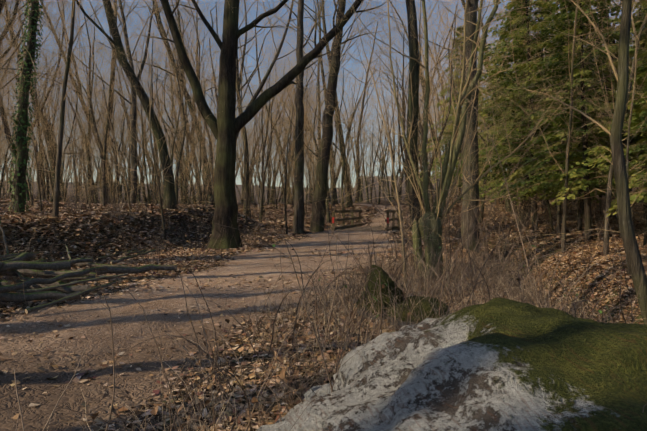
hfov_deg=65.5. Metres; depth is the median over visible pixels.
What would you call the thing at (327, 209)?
tree
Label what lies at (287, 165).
big tree
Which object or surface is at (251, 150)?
sapling
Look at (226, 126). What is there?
oak tree
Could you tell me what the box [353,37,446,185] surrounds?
big tree
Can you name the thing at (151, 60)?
big tree
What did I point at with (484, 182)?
tree
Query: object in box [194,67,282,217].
sapling
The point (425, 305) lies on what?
mossy rock
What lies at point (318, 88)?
big tree
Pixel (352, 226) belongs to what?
wooden bridge
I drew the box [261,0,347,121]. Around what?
big tree
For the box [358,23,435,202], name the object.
big tree
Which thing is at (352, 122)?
big tree
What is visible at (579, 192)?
conifer tree
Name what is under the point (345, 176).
sapling
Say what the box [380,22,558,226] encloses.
bare tree
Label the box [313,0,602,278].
pollard tree
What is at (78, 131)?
tree
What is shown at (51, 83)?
tree
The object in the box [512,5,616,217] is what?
conifer tree
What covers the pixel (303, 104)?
big tree
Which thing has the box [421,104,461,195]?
sapling
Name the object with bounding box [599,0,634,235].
big tree
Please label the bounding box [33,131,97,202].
sapling
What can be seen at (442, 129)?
tree
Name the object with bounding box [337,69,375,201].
big tree
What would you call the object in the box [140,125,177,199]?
sapling
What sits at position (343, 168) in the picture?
tree
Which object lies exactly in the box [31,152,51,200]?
sapling
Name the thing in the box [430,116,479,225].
sapling
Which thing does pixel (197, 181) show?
big tree
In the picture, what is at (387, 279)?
mossy rock
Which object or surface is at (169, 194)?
tree
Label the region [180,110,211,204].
sapling
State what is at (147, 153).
sapling
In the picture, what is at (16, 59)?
sapling
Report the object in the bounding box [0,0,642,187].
sky
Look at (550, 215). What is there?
bare tree
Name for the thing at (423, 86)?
big tree
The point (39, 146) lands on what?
big tree
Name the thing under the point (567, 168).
sapling
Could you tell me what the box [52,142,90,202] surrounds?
sapling
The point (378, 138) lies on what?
big tree
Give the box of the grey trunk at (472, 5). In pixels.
[461,0,478,254]
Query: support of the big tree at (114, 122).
on the terrain
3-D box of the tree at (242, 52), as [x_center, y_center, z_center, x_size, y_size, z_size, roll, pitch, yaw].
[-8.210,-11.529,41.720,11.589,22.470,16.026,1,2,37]
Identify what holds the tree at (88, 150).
on the terrain
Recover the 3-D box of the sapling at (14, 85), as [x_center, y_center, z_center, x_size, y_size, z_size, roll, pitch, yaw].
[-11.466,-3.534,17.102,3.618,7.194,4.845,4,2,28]
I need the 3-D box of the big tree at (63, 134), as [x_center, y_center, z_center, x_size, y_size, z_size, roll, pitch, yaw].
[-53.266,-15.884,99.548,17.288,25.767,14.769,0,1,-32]
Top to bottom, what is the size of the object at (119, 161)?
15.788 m
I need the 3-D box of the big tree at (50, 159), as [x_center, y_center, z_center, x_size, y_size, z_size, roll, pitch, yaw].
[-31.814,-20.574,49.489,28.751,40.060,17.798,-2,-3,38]
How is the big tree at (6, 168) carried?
on the terrain
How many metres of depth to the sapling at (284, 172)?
54.98 m
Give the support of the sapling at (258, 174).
on the terrain
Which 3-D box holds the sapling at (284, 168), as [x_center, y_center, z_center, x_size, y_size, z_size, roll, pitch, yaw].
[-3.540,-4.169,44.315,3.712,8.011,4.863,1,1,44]
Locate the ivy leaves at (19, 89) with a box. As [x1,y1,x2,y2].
[7,0,44,212]
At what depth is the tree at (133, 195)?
27.02 m
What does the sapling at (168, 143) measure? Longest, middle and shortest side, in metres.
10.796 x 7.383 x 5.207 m
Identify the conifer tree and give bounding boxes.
[418,25,492,202]
[453,0,616,229]
[457,0,548,213]
[461,56,521,203]
[480,49,560,197]
[489,0,646,239]
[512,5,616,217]
[516,34,599,211]
[530,62,632,230]
[568,0,646,191]
[591,0,646,184]
[606,43,646,216]
[614,6,646,208]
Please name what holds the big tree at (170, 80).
on the terrain
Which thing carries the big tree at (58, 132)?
on the terrain
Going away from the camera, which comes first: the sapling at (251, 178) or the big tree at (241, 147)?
the sapling at (251, 178)
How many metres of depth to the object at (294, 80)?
74.87 m
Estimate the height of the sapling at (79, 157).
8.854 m
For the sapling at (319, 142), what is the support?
on the terrain
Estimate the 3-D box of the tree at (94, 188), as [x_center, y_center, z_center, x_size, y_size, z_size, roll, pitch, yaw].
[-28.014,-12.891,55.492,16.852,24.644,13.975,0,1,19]
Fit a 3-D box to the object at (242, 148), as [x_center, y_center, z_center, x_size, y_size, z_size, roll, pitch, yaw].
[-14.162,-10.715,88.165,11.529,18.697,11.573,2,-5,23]
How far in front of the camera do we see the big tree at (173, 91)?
94.85 m
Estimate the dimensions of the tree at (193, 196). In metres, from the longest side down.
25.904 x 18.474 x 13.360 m
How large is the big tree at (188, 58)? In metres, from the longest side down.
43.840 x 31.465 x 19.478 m
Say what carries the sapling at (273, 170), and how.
on the terrain
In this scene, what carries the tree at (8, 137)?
on the terrain
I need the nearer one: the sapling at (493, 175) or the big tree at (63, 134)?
the sapling at (493, 175)
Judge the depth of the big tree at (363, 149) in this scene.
124.69 m
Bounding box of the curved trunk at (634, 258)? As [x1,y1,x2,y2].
[511,0,646,324]
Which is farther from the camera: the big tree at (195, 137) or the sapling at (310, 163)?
the big tree at (195, 137)
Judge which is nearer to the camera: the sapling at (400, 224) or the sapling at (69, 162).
the sapling at (400, 224)
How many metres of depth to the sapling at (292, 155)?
33.02 m
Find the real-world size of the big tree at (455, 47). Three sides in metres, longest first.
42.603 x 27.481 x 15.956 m
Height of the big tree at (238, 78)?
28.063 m
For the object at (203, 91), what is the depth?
59.50 m
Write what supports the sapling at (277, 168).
on the terrain
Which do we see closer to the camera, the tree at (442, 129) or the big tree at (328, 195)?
the tree at (442, 129)
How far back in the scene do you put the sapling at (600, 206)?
24.38 m
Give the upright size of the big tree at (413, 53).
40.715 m
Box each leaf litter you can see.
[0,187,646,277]
[0,207,646,430]
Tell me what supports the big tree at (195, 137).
on the terrain
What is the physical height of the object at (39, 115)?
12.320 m
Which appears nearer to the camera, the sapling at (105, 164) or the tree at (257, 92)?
the tree at (257, 92)
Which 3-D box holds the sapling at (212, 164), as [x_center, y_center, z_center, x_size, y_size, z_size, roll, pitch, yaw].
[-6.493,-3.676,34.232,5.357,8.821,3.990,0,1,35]
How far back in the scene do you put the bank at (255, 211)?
23.18 m
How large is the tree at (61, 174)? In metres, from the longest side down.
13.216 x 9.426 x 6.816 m
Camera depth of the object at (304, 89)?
73.95 m
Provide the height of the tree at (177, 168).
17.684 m
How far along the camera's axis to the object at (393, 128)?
102.83 m
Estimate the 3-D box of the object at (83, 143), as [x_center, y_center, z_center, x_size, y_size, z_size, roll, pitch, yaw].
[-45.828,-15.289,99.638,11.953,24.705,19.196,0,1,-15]
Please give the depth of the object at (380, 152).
76.67 m
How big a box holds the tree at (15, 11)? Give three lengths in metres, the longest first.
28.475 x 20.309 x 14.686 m
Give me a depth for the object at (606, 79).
21.59 m
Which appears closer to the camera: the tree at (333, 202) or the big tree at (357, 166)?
the tree at (333, 202)
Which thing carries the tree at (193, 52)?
on the terrain
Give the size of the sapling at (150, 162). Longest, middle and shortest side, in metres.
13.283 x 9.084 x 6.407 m
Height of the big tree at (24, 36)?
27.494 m
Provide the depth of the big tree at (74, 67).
70.63 m
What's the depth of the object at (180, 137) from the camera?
94.60 m
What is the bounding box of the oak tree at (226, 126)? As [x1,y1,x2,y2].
[115,0,406,248]
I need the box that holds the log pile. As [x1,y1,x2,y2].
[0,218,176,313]
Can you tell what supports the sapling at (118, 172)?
on the terrain
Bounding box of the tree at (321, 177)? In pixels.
[310,0,395,231]
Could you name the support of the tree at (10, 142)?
on the terrain
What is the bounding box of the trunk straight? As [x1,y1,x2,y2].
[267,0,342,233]
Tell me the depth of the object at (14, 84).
34.05 m
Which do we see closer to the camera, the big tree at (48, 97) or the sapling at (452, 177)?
the sapling at (452, 177)
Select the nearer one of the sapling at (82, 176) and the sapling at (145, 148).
the sapling at (145, 148)
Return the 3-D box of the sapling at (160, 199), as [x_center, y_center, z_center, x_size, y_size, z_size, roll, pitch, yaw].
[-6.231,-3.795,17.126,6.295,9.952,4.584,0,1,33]
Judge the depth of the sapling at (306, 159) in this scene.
41.55 m
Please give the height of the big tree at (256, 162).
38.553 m
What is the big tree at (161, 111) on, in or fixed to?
on the terrain
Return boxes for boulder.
[256,298,646,430]
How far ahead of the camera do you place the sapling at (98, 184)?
52.63 m
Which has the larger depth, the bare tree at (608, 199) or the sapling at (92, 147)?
the sapling at (92, 147)
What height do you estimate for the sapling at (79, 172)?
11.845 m
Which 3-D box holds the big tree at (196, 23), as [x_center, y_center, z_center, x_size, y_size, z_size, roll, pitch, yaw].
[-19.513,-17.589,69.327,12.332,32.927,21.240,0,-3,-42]
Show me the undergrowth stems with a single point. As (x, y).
(500, 279)
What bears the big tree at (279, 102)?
on the terrain
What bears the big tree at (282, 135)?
on the terrain
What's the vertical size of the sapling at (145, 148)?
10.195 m
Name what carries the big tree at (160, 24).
on the terrain
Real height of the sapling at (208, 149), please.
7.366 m
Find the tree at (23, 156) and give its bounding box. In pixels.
[12,0,38,212]
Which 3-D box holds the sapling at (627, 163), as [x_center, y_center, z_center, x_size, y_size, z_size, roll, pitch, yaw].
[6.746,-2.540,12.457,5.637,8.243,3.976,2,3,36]
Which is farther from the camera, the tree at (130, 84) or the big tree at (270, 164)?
the big tree at (270, 164)
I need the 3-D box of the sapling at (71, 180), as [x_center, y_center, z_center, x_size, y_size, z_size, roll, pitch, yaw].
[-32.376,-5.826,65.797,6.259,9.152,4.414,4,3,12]
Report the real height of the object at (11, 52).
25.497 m
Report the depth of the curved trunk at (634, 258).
5.44 m
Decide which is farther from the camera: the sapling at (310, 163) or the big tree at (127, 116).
the big tree at (127, 116)
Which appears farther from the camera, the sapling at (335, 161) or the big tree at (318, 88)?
the big tree at (318, 88)
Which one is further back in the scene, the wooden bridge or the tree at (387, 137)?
the tree at (387, 137)
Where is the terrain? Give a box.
[0,175,646,430]
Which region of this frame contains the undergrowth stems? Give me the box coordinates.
[0,176,646,430]
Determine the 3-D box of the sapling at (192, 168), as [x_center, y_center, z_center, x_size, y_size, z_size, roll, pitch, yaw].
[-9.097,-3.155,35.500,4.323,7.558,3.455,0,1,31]
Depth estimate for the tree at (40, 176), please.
48.13 m
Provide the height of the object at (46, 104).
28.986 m
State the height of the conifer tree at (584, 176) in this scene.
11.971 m
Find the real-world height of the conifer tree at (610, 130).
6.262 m
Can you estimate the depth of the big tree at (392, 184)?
108.84 m
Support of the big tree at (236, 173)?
on the terrain
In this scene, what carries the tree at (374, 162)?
on the terrain
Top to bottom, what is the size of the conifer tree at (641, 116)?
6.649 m
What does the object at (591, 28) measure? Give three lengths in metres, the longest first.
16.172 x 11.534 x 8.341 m
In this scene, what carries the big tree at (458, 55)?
on the terrain
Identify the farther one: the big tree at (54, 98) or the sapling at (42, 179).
the big tree at (54, 98)
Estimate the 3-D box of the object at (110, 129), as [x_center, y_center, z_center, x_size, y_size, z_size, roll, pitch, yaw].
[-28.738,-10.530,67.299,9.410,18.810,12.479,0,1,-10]
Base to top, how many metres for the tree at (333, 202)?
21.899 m
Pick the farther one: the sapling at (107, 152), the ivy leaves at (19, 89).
the sapling at (107, 152)
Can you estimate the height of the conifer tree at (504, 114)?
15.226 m
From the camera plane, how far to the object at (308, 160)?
60.98 m
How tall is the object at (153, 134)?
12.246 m
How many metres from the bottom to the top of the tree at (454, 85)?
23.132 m
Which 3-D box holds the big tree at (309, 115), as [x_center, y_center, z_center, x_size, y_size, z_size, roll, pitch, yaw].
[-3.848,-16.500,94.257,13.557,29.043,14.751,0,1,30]
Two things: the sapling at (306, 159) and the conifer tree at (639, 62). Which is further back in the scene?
the sapling at (306, 159)
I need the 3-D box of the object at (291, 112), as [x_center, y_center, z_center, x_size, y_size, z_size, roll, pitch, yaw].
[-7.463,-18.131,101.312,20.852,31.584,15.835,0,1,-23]
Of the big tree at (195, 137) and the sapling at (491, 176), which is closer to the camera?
the sapling at (491, 176)
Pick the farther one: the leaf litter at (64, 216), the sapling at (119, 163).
the sapling at (119, 163)
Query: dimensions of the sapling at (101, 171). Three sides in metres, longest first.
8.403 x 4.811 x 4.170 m
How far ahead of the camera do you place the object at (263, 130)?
81.20 m
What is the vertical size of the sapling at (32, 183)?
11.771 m
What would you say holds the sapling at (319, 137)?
on the terrain
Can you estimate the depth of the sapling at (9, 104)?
27.28 m
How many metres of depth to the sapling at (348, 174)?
42.70 m
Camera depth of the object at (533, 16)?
41.82 m
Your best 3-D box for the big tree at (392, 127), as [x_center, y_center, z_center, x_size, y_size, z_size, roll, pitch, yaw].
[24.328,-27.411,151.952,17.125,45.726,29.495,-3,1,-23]
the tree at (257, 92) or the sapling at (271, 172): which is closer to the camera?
the tree at (257, 92)
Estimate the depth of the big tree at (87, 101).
93.09 m
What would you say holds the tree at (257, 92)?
on the terrain
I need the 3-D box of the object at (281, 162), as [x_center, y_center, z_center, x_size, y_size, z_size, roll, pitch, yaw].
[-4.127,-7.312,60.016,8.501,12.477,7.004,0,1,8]
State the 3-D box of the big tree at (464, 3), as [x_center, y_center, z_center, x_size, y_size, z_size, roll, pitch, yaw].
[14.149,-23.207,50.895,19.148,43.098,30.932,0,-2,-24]
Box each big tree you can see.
[0,0,66,201]
[0,0,76,67]
[0,0,103,192]
[0,1,104,87]
[0,22,56,124]
[0,22,76,157]
[1,0,94,201]
[1,110,13,192]
[4,60,54,192]
[8,0,157,202]
[8,50,83,134]
[17,80,98,183]
[29,94,70,193]
[43,57,87,163]
[44,20,121,194]
[52,0,213,203]
[56,118,87,197]
[65,87,121,184]
[66,0,152,203]
[78,1,189,200]
[79,79,138,147]
[81,0,258,203]
[89,5,147,202]
[100,92,140,197]
[103,0,213,202]
[104,0,214,198]
[114,79,168,192]
[117,93,139,195]
[118,65,191,198]
[126,0,271,175]
[128,66,167,192]
[135,27,237,158]
[136,56,190,184]
[138,36,185,175]
[140,0,223,202]
[141,0,221,203]
[148,27,214,165]
[156,75,217,189]
[187,5,242,114]
[216,88,260,191]
[235,74,287,180]
[236,0,311,215]
[242,127,273,189]
[244,48,324,169]
[250,85,272,199]
[253,73,316,201]
[255,0,407,203]
[257,0,383,147]
[259,0,421,207]
[259,42,353,203]
[260,99,293,158]
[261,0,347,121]
[265,46,323,202]
[269,42,353,202]
[280,96,317,201]
[282,67,342,201]
[291,1,403,202]
[305,66,397,171]
[311,23,408,182]
[327,0,503,197]
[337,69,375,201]
[337,76,380,201]
[345,72,399,201]
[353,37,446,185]
[357,0,437,205]
[357,111,405,195]
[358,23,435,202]
[361,115,371,190]
[364,0,494,202]
[364,61,421,199]
[367,68,407,195]
[369,70,408,197]
[372,0,492,77]
[378,0,485,192]
[406,0,423,230]
[428,1,504,108]
[429,3,492,191]
[434,8,503,102]
[516,0,567,228]
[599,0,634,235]
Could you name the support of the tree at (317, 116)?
on the terrain
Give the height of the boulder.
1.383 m
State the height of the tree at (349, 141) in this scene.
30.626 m
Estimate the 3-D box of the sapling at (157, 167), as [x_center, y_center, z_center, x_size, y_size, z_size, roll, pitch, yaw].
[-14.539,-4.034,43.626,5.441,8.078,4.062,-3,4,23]
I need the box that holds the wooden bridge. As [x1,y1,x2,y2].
[331,210,403,230]
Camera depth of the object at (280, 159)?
63.01 m
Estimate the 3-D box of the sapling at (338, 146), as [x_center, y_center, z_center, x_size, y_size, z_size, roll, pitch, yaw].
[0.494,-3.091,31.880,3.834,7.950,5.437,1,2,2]
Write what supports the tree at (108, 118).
on the terrain
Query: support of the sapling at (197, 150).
on the terrain
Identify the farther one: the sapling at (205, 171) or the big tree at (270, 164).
the big tree at (270, 164)
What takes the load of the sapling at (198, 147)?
on the terrain
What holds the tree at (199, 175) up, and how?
on the terrain
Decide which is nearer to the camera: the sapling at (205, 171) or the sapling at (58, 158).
the sapling at (58, 158)
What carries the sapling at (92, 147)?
on the terrain
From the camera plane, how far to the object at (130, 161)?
97.58 m
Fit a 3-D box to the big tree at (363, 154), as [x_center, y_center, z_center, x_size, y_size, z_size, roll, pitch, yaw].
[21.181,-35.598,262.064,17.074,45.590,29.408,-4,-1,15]
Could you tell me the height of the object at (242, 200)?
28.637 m
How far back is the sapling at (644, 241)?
15.69 m
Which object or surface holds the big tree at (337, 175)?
on the terrain
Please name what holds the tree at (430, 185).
on the terrain
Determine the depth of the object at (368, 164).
104.37 m
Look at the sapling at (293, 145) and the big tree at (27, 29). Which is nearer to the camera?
the sapling at (293, 145)
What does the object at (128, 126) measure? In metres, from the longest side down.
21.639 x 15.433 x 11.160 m
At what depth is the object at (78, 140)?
80.46 m
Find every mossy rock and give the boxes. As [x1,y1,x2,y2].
[356,265,403,320]
[386,296,449,327]
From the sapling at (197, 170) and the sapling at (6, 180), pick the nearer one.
the sapling at (6, 180)
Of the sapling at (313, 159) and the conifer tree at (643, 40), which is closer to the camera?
the conifer tree at (643, 40)
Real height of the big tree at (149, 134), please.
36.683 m
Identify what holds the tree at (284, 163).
on the terrain
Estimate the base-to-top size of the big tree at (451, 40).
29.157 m
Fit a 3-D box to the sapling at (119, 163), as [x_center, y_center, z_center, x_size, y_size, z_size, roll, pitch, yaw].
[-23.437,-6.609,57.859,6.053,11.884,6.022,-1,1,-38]
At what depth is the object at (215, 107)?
99.29 m
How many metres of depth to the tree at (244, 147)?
23.36 m
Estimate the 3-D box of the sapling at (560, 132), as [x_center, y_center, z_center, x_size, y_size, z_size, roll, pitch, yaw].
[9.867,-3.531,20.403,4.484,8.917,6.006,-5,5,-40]
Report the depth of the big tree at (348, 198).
48.55 m
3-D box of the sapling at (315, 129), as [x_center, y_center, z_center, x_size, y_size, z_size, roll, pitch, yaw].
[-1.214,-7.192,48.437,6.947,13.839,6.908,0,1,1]
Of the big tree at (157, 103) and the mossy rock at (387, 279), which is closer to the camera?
the mossy rock at (387, 279)
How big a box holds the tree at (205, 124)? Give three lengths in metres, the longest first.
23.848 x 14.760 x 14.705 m
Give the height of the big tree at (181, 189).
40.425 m
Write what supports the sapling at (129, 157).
on the terrain
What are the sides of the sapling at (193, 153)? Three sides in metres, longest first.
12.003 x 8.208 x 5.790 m
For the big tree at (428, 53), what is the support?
on the terrain
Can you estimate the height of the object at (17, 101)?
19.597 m
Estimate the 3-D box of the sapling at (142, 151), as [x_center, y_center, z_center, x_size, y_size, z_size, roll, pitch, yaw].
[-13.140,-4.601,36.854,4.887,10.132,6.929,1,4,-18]
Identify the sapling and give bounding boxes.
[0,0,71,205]
[0,0,140,202]
[0,1,56,147]
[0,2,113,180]
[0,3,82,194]
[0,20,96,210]
[0,23,46,175]
[0,43,19,169]
[0,127,28,198]
[0,152,30,197]
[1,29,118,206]
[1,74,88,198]
[2,0,257,216]
[2,49,98,197]
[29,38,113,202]
[31,134,66,199]
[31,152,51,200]
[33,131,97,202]
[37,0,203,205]
[41,105,84,198]
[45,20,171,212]
[45,101,113,203]
[49,62,128,202]
[51,82,121,199]
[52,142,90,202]
[56,109,96,201]
[57,135,84,202]
[60,95,127,204]
[62,0,215,239]
[64,83,129,203]
[67,125,98,200]
[69,116,129,196]
[70,144,100,201]
[74,118,137,202]
[78,122,125,202]
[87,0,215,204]
[91,142,107,203]
[96,130,129,201]
[109,111,141,201]
[110,84,174,204]
[110,107,130,195]
[112,75,179,203]
[112,79,188,204]
[112,109,150,202]
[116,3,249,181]
[119,125,152,192]
[120,108,180,195]
[128,97,196,203]
[138,127,180,198]
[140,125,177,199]
[141,117,201,200]
[149,80,214,205]
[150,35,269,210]
[155,130,213,203]
[157,77,239,202]
[171,66,242,206]
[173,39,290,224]
[178,123,208,202]
[179,77,237,203]
[179,128,243,204]
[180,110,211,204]
[188,124,248,191]
[192,95,256,190]
[193,124,215,204]
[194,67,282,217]
[214,84,307,195]
[236,142,265,201]
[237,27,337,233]
[237,67,289,208]
[238,139,275,207]
[241,157,264,209]
[247,113,279,204]
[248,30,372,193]
[251,102,294,214]
[254,139,286,194]
[258,129,294,207]
[261,132,306,204]
[266,81,343,220]
[266,119,318,204]
[271,83,351,206]
[272,103,341,206]
[272,137,307,201]
[274,102,317,203]
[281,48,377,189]
[281,98,320,212]
[281,137,312,192]
[283,69,334,194]
[287,100,351,183]
[296,0,464,287]
[308,108,358,214]
[311,101,355,208]
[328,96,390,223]
[333,145,356,207]
[337,135,376,194]
[337,152,361,201]
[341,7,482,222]
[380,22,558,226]
[385,115,437,180]
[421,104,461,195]
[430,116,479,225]
[434,56,506,204]
[448,0,646,252]
[449,78,521,216]
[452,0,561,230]
[457,0,646,234]
[479,124,516,221]
[480,0,633,215]
[484,20,598,208]
[491,5,646,274]
[493,128,539,230]
[498,25,645,226]
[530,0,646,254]
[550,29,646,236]
[584,1,646,244]
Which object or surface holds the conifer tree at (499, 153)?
on the terrain
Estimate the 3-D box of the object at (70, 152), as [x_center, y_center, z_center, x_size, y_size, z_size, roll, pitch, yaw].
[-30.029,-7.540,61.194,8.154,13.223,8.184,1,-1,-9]
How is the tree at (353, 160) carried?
on the terrain
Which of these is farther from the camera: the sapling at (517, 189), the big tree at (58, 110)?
the big tree at (58, 110)
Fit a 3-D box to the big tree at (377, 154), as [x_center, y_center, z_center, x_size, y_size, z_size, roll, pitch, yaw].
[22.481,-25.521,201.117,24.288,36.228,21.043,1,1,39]
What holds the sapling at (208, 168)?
on the terrain
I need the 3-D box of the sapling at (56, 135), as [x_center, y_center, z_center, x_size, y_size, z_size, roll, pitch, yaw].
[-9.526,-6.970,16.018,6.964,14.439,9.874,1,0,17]
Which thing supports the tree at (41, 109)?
on the terrain
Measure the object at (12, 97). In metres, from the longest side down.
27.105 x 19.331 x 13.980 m
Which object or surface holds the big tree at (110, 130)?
on the terrain
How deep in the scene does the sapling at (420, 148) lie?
48.27 m
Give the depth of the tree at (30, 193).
19.15 m
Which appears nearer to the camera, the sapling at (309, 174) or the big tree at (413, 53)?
the big tree at (413, 53)
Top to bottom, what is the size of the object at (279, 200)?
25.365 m
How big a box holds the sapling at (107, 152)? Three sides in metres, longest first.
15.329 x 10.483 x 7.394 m
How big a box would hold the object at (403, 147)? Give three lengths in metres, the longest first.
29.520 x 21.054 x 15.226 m
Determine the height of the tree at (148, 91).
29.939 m
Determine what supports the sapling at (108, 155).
on the terrain
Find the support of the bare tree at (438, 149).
on the terrain

